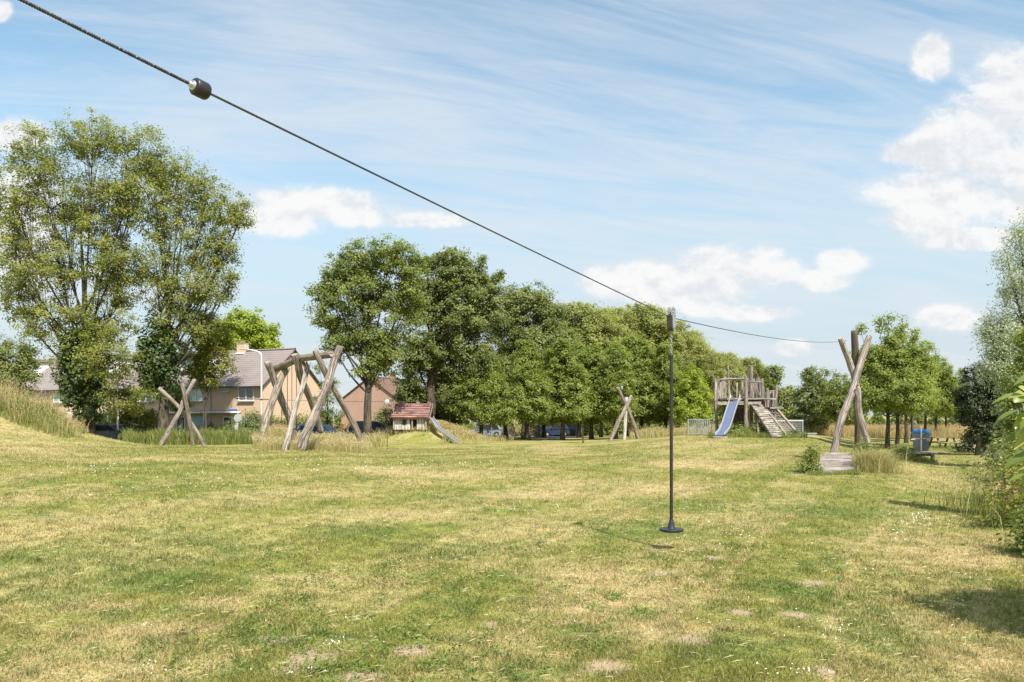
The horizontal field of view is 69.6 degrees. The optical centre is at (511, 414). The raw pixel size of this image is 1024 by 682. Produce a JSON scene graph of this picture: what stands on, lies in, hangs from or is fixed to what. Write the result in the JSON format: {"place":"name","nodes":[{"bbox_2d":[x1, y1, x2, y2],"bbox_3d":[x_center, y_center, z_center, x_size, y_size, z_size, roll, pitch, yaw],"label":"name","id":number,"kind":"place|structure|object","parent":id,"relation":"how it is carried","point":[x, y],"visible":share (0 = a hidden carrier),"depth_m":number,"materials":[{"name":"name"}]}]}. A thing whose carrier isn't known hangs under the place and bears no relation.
{"place":"outdoors","nodes":[
{"label":"outdoors","id":0,"kind":"place"},
{"bbox_2d":[262,422,298,439],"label":"bush","id":1,"kind":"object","parent":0,"point":[277,430],"depth_m":28.82,"materials":[{"name":"plant"}]},
{"bbox_2d":[248,427,386,447],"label":"rough grass","id":2,"kind":"structure","parent":0,"point":[376,439],"depth_m":48.01,"materials":[{"name":"plant"}]},
{"bbox_2d":[116,436,574,439],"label":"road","id":3,"kind":"structure","parent":0,"point":[551,437],"depth_m":83.00,"materials":[{"name":"grey asphalt"}]},
{"bbox_2d":[541,424,569,435],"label":"parked car","id":4,"kind":"object","parent":3,"relation":"on","point":[553,430],"visible":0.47,"depth_m":98.30,"materials":[{"name":"blue paint"}]},
{"bbox_2d":[380,419,512,444],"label":"mound grass","id":5,"kind":"structure","parent":0,"point":[462,432],"depth_m":55.32,"materials":[{"name":"plant"}]},
{"bbox_2d":[0,411,1023,681],"bbox_3d":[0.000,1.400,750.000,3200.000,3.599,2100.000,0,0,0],"label":"ground","id":6,"kind":"structure","parent":0,"point":[418,439],"depth_m":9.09,"materials":[{"name":"green plant"}]},
{"bbox_2d":[0,332,44,398],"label":"grey green tree","id":7,"kind":"object","parent":6,"relation":"on","point":[16,369],"visible":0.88,"depth_m":45.60,"materials":[{"name":"green plant"}]},
{"bbox_2d":[2,358,57,397],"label":"terraced house","id":8,"kind":"structure","parent":6,"relation":"on","point":[44,371],"depth_m":80.98,"materials":[{"name":"brick"}]},
{"bbox_2d":[0,374,89,441],"bbox_3d":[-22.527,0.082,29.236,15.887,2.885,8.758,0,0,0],"label":"mound grass","id":9,"kind":"structure","parent":6,"relation":"on","point":[19,401],"depth_m":25.97,"materials":[{"name":"green plant"}]},
{"bbox_2d":[31,357,102,421],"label":"terraced house","id":10,"kind":"structure","parent":6,"relation":"on","point":[47,385],"depth_m":77.63,"materials":[{"name":"brick"}]},
{"bbox_2d":[0,104,174,434],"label":"poplar tree","id":11,"kind":"object","parent":6,"relation":"on","point":[82,360],"visible":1,"depth_m":55.22,"materials":[{"name":"green plant"}]},
{"bbox_2d":[65,355,138,423],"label":"terraced house","id":12,"kind":"structure","parent":6,"relation":"on","point":[107,384],"depth_m":75.22,"materials":[{"name":"brick"}]},
{"bbox_2d":[96,424,122,438],"bbox_3d":[-32.831,1.479,59.003,4.370,1.450,2.100,0,0,-35],"label":"parked car","id":13,"kind":"object","parent":6,"relation":"on","point":[107,431],"visible":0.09,"depth_m":58.49,"materials":[{"name":"grey paint"}]},
{"bbox_2d":[103,398,169,430],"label":"garden tree","id":14,"kind":"object","parent":6,"relation":"on","point":[152,417],"visible":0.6,"depth_m":62.83,"materials":[{"name":"green plant"}]},
{"bbox_2d":[109,411,170,433],"bbox_3d":[-32.202,0.834,63.875,5.494,3.116,5.345,0,0,-34],"label":"garden shrub","id":15,"kind":"object","parent":6,"relation":"on","point":[140,426],"visible":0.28,"depth_m":62.84,"materials":[{"name":"green plant"}]},
{"bbox_2d":[106,350,191,427],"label":"terraced house","id":16,"kind":"structure","parent":6,"relation":"on","point":[156,407],"depth_m":72.03,"materials":[{"name":"brick"}]},
{"bbox_2d":[157,379,206,445],"bbox_3d":[-19.072,0.137,42.626,2.978,4.467,1.304,0,0,-24],"label":"log tripod","id":17,"kind":"object","parent":6,"relation":"on","point":[186,415],"visible":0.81,"depth_m":42.41,"materials":[{"name":"brown wood"}]},
{"bbox_2d":[169,381,194,429],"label":"slim street tree","id":18,"kind":"object","parent":6,"relation":"on","point":[177,393],"visible":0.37,"depth_m":61.92,"materials":[{"name":"green plant"}]},
{"bbox_2d":[118,425,258,444],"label":"rough grass","id":19,"kind":"structure","parent":6,"relation":"on","point":[211,436],"depth_m":52.84,"materials":[{"name":"green plant"}]},
{"bbox_2d":[124,133,260,430],"bbox_3d":[-25.227,-9.837,58.060,10.082,24.233,6.701,0,0,-24],"label":"poplar tree","id":20,"kind":"object","parent":6,"relation":"on","point":[165,337],"visible":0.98,"depth_m":57.50,"materials":[{"name":"green plant"}]},
{"bbox_2d":[155,350,237,431],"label":"terraced house","id":21,"kind":"structure","parent":6,"relation":"on","point":[196,410],"depth_m":69.31,"materials":[{"name":"brick"}]},
{"bbox_2d":[187,388,203,401],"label":"window","id":22,"kind":"structure","parent":21,"relation":"in","point":[198,397],"depth_m":69.14,"materials":[{"name":"grey glass"}]},
{"bbox_2d":[178,312,239,429],"bbox_3d":[-25.361,-3.196,61.328,5.647,11.001,3.966,0,0,20],"label":"birch tree","id":23,"kind":"object","parent":6,"relation":"on","point":[203,365],"visible":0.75,"depth_m":60.77,"materials":[{"name":"green plant"}]},
{"bbox_2d":[219,406,263,431],"bbox_3d":[-21.299,0.847,59.836,4.294,3.056,4.157,0,0,-44],"label":"garden shrub","id":24,"kind":"object","parent":6,"relation":"on","point":[243,424],"visible":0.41,"depth_m":59.56,"materials":[{"name":"green plant"}]},
{"bbox_2d":[209,303,284,350],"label":"lime green tree","id":25,"kind":"object","parent":6,"relation":"on","point":[256,333],"visible":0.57,"depth_m":95.21,"materials":[{"name":"green plant"}]},
{"bbox_2d":[202,343,320,430],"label":"terraced house","id":26,"kind":"structure","parent":6,"relation":"on","point":[245,382],"depth_m":68.21,"materials":[{"name":"brick"}]},
{"bbox_2d":[237,387,254,401],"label":"window","id":27,"kind":"structure","parent":26,"relation":"in","point":[244,392],"depth_m":66.73,"materials":[{"name":"grey glass"}]},
{"bbox_2d":[257,345,363,450],"bbox_3d":[-8.313,-0.580,29.190,3.359,3.922,7.113,0,0,-40],"label":"log swing","id":28,"kind":"object","parent":6,"relation":"on","point":[296,360],"visible":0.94,"depth_m":28.16,"materials":[{"name":"brown wood"}]},
{"bbox_2d":[256,432,370,453],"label":"long grass","id":29,"kind":"structure","parent":6,"relation":"on","point":[340,444],"depth_m":27.10,"materials":[{"name":"plant"}]},
{"bbox_2d":[296,424,343,434],"bbox_3d":[-14.895,1.517,57.499,4.370,1.450,2.100,0,0,15],"label":"parked car","id":30,"kind":"object","parent":6,"relation":"on","point":[327,428],"visible":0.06,"depth_m":57.03,"materials":[{"name":"blue paint"}]},
{"bbox_2d":[309,360,345,430],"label":"conifer tree","id":31,"kind":"object","parent":6,"relation":"on","point":[327,421],"visible":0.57,"depth_m":62.82,"materials":[{"name":"green plant"}]},
{"bbox_2d":[302,233,431,436],"bbox_3d":[-10.103,-5.259,52.002,9.082,14.955,5.499,0,0,19],"label":"tall tree","id":32,"kind":"object","parent":6,"relation":"on","point":[375,348],"visible":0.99,"depth_m":51.53,"materials":[{"name":"green plant"}]},
{"bbox_2d":[344,421,389,434],"bbox_3d":[-10.795,1.244,57.501,4.370,1.450,2.100,0,0,-5],"label":"parked car","id":33,"kind":"object","parent":6,"relation":"on","point":[379,425],"visible":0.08,"depth_m":56.70,"materials":[{"name":"blue paint"}]},
{"bbox_2d":[341,373,411,422],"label":"gable house","id":34,"kind":"structure","parent":6,"relation":"on","point":[356,393],"depth_m":93.72,"materials":[{"name":"beige brick"}]},
{"bbox_2d":[372,396,394,426],"bbox_3d":[-10.545,0.442,61.986,3.271,3.912,3.485,0,0,-31],"label":"garden shrub","id":35,"kind":"object","parent":6,"relation":"on","point":[382,419],"visible":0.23,"depth_m":61.55,"materials":[{"name":"green plant"}]},
{"bbox_2d":[391,402,459,442],"bbox_3d":[-6.371,0.542,55.088,5.302,2.962,5.294,0,0,0],"label":"playhouse","id":36,"kind":"object","parent":6,"relation":"on","point":[404,413],"visible":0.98,"depth_m":54.99,"materials":[{"name":"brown wood"}]},
{"bbox_2d":[416,373,466,425],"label":"brownish tree","id":37,"kind":"object","parent":6,"relation":"on","point":[443,414],"visible":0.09,"depth_m":65.69,"materials":[{"name":"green plant"}]},
{"bbox_2d":[390,243,511,418],"bbox_3d":[-4.971,-5.927,59.920,10.146,15.827,6.469,0,0,0],"label":"dark tree","id":38,"kind":"object","parent":6,"relation":"on","point":[440,345],"visible":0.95,"depth_m":59.09,"materials":[{"name":"green plant"}]},
{"bbox_2d":[440,344,517,434],"bbox_3d":[-2.672,-1.862,59.953,6.346,8.188,4.426,0,0,0],"label":"tree","id":39,"kind":"object","parent":6,"relation":"on","point":[494,410],"visible":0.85,"depth_m":59.13,"materials":[{"name":"green plant"}]},
{"bbox_2d":[471,424,501,436],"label":"parked car","id":40,"kind":"object","parent":6,"relation":"on","point":[495,431],"visible":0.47,"depth_m":97.55,"materials":[{"name":"grey paint"}]},
{"bbox_2d":[31,458,964,673],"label":"clover flowers","id":41,"kind":"object","parent":6,"relation":"on","point":[538,548],"visible":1,"depth_m":9.86,"materials":[{"name":"white plant"}]},
{"bbox_2d":[0,415,1022,545],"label":"lawn grass","id":42,"kind":"structure","parent":6,"relation":"on","point":[381,450],"depth_m":14.17,"materials":[{"name":"green plant"}]},
{"bbox_2d":[499,337,554,439],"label":"tree","id":43,"kind":"object","parent":6,"relation":"on","point":[533,408],"visible":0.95,"depth_m":62.07,"materials":[{"name":"green plant"}]},
{"bbox_2d":[485,280,577,438],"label":"dark tree","id":44,"kind":"object","parent":6,"relation":"on","point":[520,304],"visible":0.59,"depth_m":71.36,"materials":[{"name":"green plant"}]},
{"bbox_2d":[541,334,602,439],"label":"tree","id":45,"kind":"object","parent":6,"relation":"on","point":[567,377],"visible":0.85,"depth_m":64.09,"materials":[{"name":"green plant"}]},
{"bbox_2d":[569,402,593,442],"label":"young tree","id":46,"kind":"object","parent":6,"relation":"on","point":[581,413],"visible":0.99,"depth_m":52.86,"materials":[{"name":"green plant"}]},
{"bbox_2d":[565,341,605,439],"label":"tree","id":47,"kind":"object","parent":6,"relation":"on","point":[591,359],"visible":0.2,"depth_m":67.30,"materials":[{"name":"green plant"}]},
{"bbox_2d":[548,299,629,435],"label":"woodland tree","id":48,"kind":"object","parent":6,"relation":"on","point":[592,326],"visible":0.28,"depth_m":98.40,"materials":[{"name":"green plant"}]},
{"bbox_2d":[573,342,612,437],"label":"tree","id":49,"kind":"object","parent":6,"relation":"on","point":[579,434],"visible":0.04,"depth_m":83.75,"materials":[{"name":"green plant"}]},
{"bbox_2d":[572,422,646,435],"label":"field hedge","id":50,"kind":"object","parent":6,"relation":"on","point":[606,427],"visible":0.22,"depth_m":103.11,"materials":[{"name":"green plant"}]},
{"bbox_2d":[590,342,643,438],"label":"tree","id":51,"kind":"object","parent":6,"relation":"on","point":[611,402],"visible":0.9,"depth_m":64.69,"materials":[{"name":"green plant"}]},
{"bbox_2d":[608,386,639,441],"bbox_3d":[8.344,0.062,54.784,3.054,4.309,0.830,0,0,-41],"label":"log tripod","id":52,"kind":"object","parent":6,"relation":"on","point":[626,401],"visible":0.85,"depth_m":54.93,"materials":[{"name":"wood"}]},
{"bbox_2d":[189,389,620,401],"bbox_3d":[-5.486,-1.327,48.650,29.488,1.058,0.140,0,0,-23],"label":"zip line cable","id":53,"kind":"object","parent":52,"relation":"attached to","point":[383,401],"visible":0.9,"depth_m":47.38,"materials":[{"name":"metal"}]},
{"bbox_2d":[595,305,655,350],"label":"woodland tree","id":54,"kind":"object","parent":6,"relation":"on","point":[619,311],"visible":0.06,"depth_m":106.79,"materials":[{"name":"green plant"}]},
{"bbox_2d":[605,331,651,436],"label":"tree","id":55,"kind":"object","parent":6,"relation":"on","point":[628,346],"visible":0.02,"depth_m":85.45,"materials":[{"name":"green plant"}]},
{"bbox_2d":[624,335,673,429],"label":"tree","id":56,"kind":"object","parent":6,"relation":"on","point":[644,375],"visible":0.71,"depth_m":69.06,"materials":[{"name":"green plant"}]},
{"bbox_2d":[620,298,687,368],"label":"woodland tree","id":57,"kind":"object","parent":6,"relation":"on","point":[647,317],"visible":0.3,"depth_m":108.85,"materials":[{"name":"green plant"}]},
{"bbox_2d":[646,340,681,427],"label":"tree","id":58,"kind":"object","parent":6,"relation":"on","point":[663,357],"visible":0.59,"depth_m":68.93,"materials":[{"name":"green plant"}]},
{"bbox_2d":[608,410,722,434],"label":"field hedge","id":59,"kind":"object","parent":6,"relation":"on","point":[645,425],"visible":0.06,"depth_m":95.22,"materials":[{"name":"green plant"}]},
{"bbox_2d":[669,317,701,376],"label":"woodland tree","id":60,"kind":"object","parent":6,"relation":"on","point":[688,349],"visible":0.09,"depth_m":119.35,"materials":[{"name":"green plant"}]},
{"bbox_2d":[661,358,718,428],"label":"bright young tree","id":61,"kind":"object","parent":6,"relation":"on","point":[692,403],"visible":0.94,"depth_m":65.28,"materials":[{"name":"green plant"}]},
{"bbox_2d":[682,329,717,398],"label":"woodland tree","id":62,"kind":"object","parent":6,"relation":"on","point":[701,349],"visible":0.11,"depth_m":126.11,"materials":[{"name":"green plant"}]},
{"bbox_2d":[687,419,714,434],"bbox_3d":[13.578,0.950,52.688,2.376,1.256,1.465,0,0,0],"label":"railing fence","id":63,"kind":"object","parent":6,"relation":"on","point":[688,433],"visible":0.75,"depth_m":51.98,"materials":[{"name":"grey metal"}]},
{"bbox_2d":[692,348,732,407],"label":"woodland tree","id":64,"kind":"object","parent":6,"relation":"on","point":[712,369],"visible":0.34,"depth_m":138.17,"materials":[{"name":"green plant"}]},
{"bbox_2d":[711,350,749,410],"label":"woodland tree","id":65,"kind":"object","parent":6,"relation":"on","point":[733,360],"visible":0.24,"depth_m":147.40,"materials":[{"name":"green plant"}]},
{"bbox_2d":[725,422,750,434],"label":"tall weed","id":66,"kind":"object","parent":6,"relation":"on","point":[735,429],"visible":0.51,"depth_m":44.24,"materials":[{"name":"green plant"}]},
{"bbox_2d":[737,355,768,419],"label":"woodland tree","id":67,"kind":"object","parent":6,"relation":"on","point":[755,364],"visible":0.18,"depth_m":158.18,"materials":[{"name":"green plant"}]},
{"bbox_2d":[706,365,800,437],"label":"play tower","id":68,"kind":"structure","parent":6,"relation":"on","point":[737,409],"depth_m":45.81,"materials":[{"name":"brown wood"}]},
{"bbox_2d":[748,363,798,422],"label":"airy tree","id":69,"kind":"object","parent":6,"relation":"on","point":[771,381],"visible":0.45,"depth_m":75.26,"materials":[{"name":"green plant"}]},
{"bbox_2d":[782,365,837,434],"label":"airy tree","id":70,"kind":"object","parent":6,"relation":"on","point":[807,403],"visible":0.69,"depth_m":65.48,"materials":[{"name":"green plant"}]},
{"bbox_2d":[798,437,825,472],"bbox_3d":[8.206,1.072,20.196,0.728,1.109,0.790,0,0,0],"label":"tall weed","id":71,"kind":"object","parent":6,"relation":"on","point":[811,452],"visible":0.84,"depth_m":20.14,"materials":[{"name":"green plant"}]},
{"bbox_2d":[792,450,835,473],"bbox_3d":[8.113,1.315,20.032,1.058,0.660,1.001,0,0,-26],"label":"tall weed","id":72,"kind":"object","parent":6,"relation":"on","point":[804,468],"visible":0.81,"depth_m":19.96,"materials":[{"name":"green plant"}]},
{"bbox_2d":[818,452,854,471],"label":"plank ramp","id":73,"kind":"structure","parent":6,"relation":"on","point":[839,460],"depth_m":20.93,"materials":[{"name":"grey wood"}]},
{"bbox_2d":[811,369,871,437],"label":"airy tree","id":74,"kind":"object","parent":6,"relation":"on","point":[835,400],"visible":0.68,"depth_m":61.50,"materials":[{"name":"green plant"}]},
{"bbox_2d":[830,330,871,451],"bbox_3d":[11.193,-0.639,23.991,0.860,4.321,2.907,0,0,41],"label":"log tripod","id":75,"kind":"object","parent":6,"relation":"on","point":[855,363],"visible":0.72,"depth_m":23.99,"materials":[{"name":"wood"}]},
{"bbox_2d":[18,0,840,341],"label":"zip line cable","id":76,"kind":"object","parent":75,"relation":"attached to","point":[200,88],"visible":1,"depth_m":3.41,"materials":[{"name":"metal"}]},
{"bbox_2d":[659,307,683,532],"bbox_3d":[1.970,0.061,9.100,0.304,2.783,0.304,0,0,0],"label":"hanging disc swing","id":77,"kind":"object","parent":76,"relation":"hanging from","point":[671,323],"visible":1,"depth_m":9.08,"materials":[{"name":"metal"}]},
{"bbox_2d":[748,413,970,426],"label":"hedge","id":78,"kind":"object","parent":6,"relation":"on","point":[874,420],"visible":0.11,"depth_m":118.46,"materials":[{"name":"green plant"}]},
{"bbox_2d":[850,437,881,455],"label":"tall weed","id":79,"kind":"object","parent":6,"relation":"on","point":[868,444],"visible":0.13,"depth_m":21.63,"materials":[{"name":"green plant"}]},
{"bbox_2d":[840,310,941,448],"bbox_3d":[20.739,-1.854,39.703,5.226,7.636,4.015,0,0,0],"label":"grove tree","id":80,"kind":"object","parent":6,"relation":"on","point":[898,384],"visible":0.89,"depth_m":39.58,"materials":[{"name":"green plant"}]},
{"bbox_2d":[889,444,917,459],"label":"tall weed","id":81,"kind":"object","parent":6,"relation":"on","point":[899,451],"visible":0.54,"depth_m":27.43,"materials":[{"name":"green plant"}]},
{"bbox_2d":[867,333,943,442],"bbox_3d":[26.541,-1.798,50.365,5.226,7.636,4.015,0,0,14],"label":"grove tree","id":82,"kind":"object","parent":6,"relation":"on","point":[906,437],"visible":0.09,"depth_m":49.67,"materials":[{"name":"green plant"}]},
{"bbox_2d":[882,324,937,445],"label":"grove tree","id":83,"kind":"object","parent":6,"relation":"on","point":[897,437],"visible":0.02,"depth_m":44.88,"materials":[{"name":"green plant"}]},
{"bbox_2d":[909,429,929,451],"bbox_3d":[20.012,1.293,35.980,0.739,1.105,0.972,0,0,-22],"label":"wheelie bin","id":84,"kind":"object","parent":6,"relation":"on","point":[917,443],"visible":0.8,"depth_m":35.79,"materials":[{"name":"grey plastic"}]},
{"bbox_2d":[918,349,961,429],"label":"grove tree","id":85,"kind":"object","parent":6,"relation":"on","point":[946,383],"visible":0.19,"depth_m":58.51,"materials":[{"name":"green plant"}]},
{"bbox_2d":[929,437,959,447],"bbox_3d":[24.579,1.694,42.000,1.500,0.784,1.620,0,0,-8],"label":"picnic table","id":86,"kind":"object","parent":6,"relation":"on","point":[940,442],"visible":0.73,"depth_m":41.69,"materials":[{"name":"brown wood"}]},
{"bbox_2d":[946,427,1010,452],"bbox_3d":[23.138,1.175,36.011,3.406,1.592,3.201,0,0,-44],"label":"edge shrub","id":87,"kind":"object","parent":6,"relation":"on","point":[966,447],"visible":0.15,"depth_m":35.90,"materials":[{"name":"green plant"}]},
{"bbox_2d":[947,351,1015,455],"bbox_3d":[21.236,-0.541,32.889,2.848,4.903,2.689,0,0,0],"label":"dark conifer","id":88,"kind":"object","parent":6,"relation":"on","point":[973,403],"visible":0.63,"depth_m":32.81,"materials":[{"name":"green plant"}]},
{"bbox_2d":[955,431,1023,504],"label":"edge shrub","id":89,"kind":"object","parent":6,"relation":"on","point":[1003,472],"visible":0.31,"depth_m":13.90,"materials":[{"name":"green plant"}]},
{"bbox_2d":[966,207,1023,400],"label":"silver willow","id":90,"kind":"object","parent":6,"relation":"on","point":[1002,350],"visible":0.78,"depth_m":24.01,"materials":[{"name":"green plant"}]},
{"bbox_2d":[970,401,1020,467],"bbox_3d":[17.461,0.580,24.567,4.198,2.605,3.946,0,0,0],"label":"edge shrub","id":91,"kind":"object","parent":6,"relation":"on","point":[994,446],"visible":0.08,"depth_m":24.93,"materials":[{"name":"green plant"}]},
{"bbox_2d":[969,446,1023,535],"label":"edge shrub","id":92,"kind":"object","parent":6,"relation":"on","point":[1015,485],"visible":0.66,"depth_m":11.11,"materials":[{"name":"green plant"}]},
{"bbox_2d":[976,405,1020,483],"bbox_3d":[13.402,0.342,18.049,3.883,2.834,3.382,0,0,-40],"label":"edge shrub","id":93,"kind":"object","parent":6,"relation":"on","point":[1002,444],"visible":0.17,"depth_m":18.14,"materials":[{"name":"green plant"}]},
{"bbox_2d":[987,326,1023,452],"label":"tree","id":94,"kind":"object","parent":6,"relation":"on","point":[1018,341],"visible":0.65,"depth_m":12.04,"materials":[{"name":"green plant"}]},
{"bbox_2d":[992,375,1023,505],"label":"broad leaved shrub","id":95,"kind":"object","parent":6,"relation":"on","point":[1018,425],"visible":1,"depth_m":2.86,"materials":[{"name":"green plant"}]},
{"bbox_2d":[994,489,1023,555],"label":"edge shrub","id":96,"kind":"object","parent":6,"relation":"on","point":[1015,536],"visible":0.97,"depth_m":8.90,"materials":[{"name":"green plant"}]},
{"bbox_2d":[0,0,1023,415],"label":"sky","id":97,"kind":"structure","parent":0,"point":[798,170],"materials":[{"name":"blue"}]},
{"bbox_2d":[628,422,748,438],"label":"rough grass","id":98,"kind":"structure","parent":0,"point":[653,432],"depth_m":59.58,"materials":[{"name":"plant"}]},
{"bbox_2d":[707,429,808,437],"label":"long grass","id":99,"kind":"structure","parent":0,"point":[765,435],"depth_m":43.00,"materials":[{"name":"green plant"}]},
{"bbox_2d":[807,467,862,475],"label":"long grass","id":100,"kind":"structure","parent":0,"point":[844,472],"depth_m":19.37,"materials":[{"name":"green plant"}]},
{"bbox_2d":[753,422,976,437],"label":"tall dry grass","id":101,"kind":"structure","parent":0,"point":[878,431],"depth_m":66.08,"materials":[{"name":"beige plant"}]},
{"bbox_2d":[841,444,916,474],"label":"long grass","id":102,"kind":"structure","parent":0,"point":[877,462],"depth_m":20.09,"materials":[{"name":"plant"}]},
{"bbox_2d":[880,443,963,450],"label":"ditch grass","id":103,"kind":"structure","parent":0,"point":[936,446],"depth_m":41.72,"materials":[{"name":"green plant"}]},
{"bbox_2d":[915,427,1023,547],"bbox_3d":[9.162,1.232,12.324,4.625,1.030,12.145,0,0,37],"label":"long grass","id":104,"kind":"structure","parent":0,"point":[978,498],"depth_m":12.48,"materials":[{"name":"green plant"}]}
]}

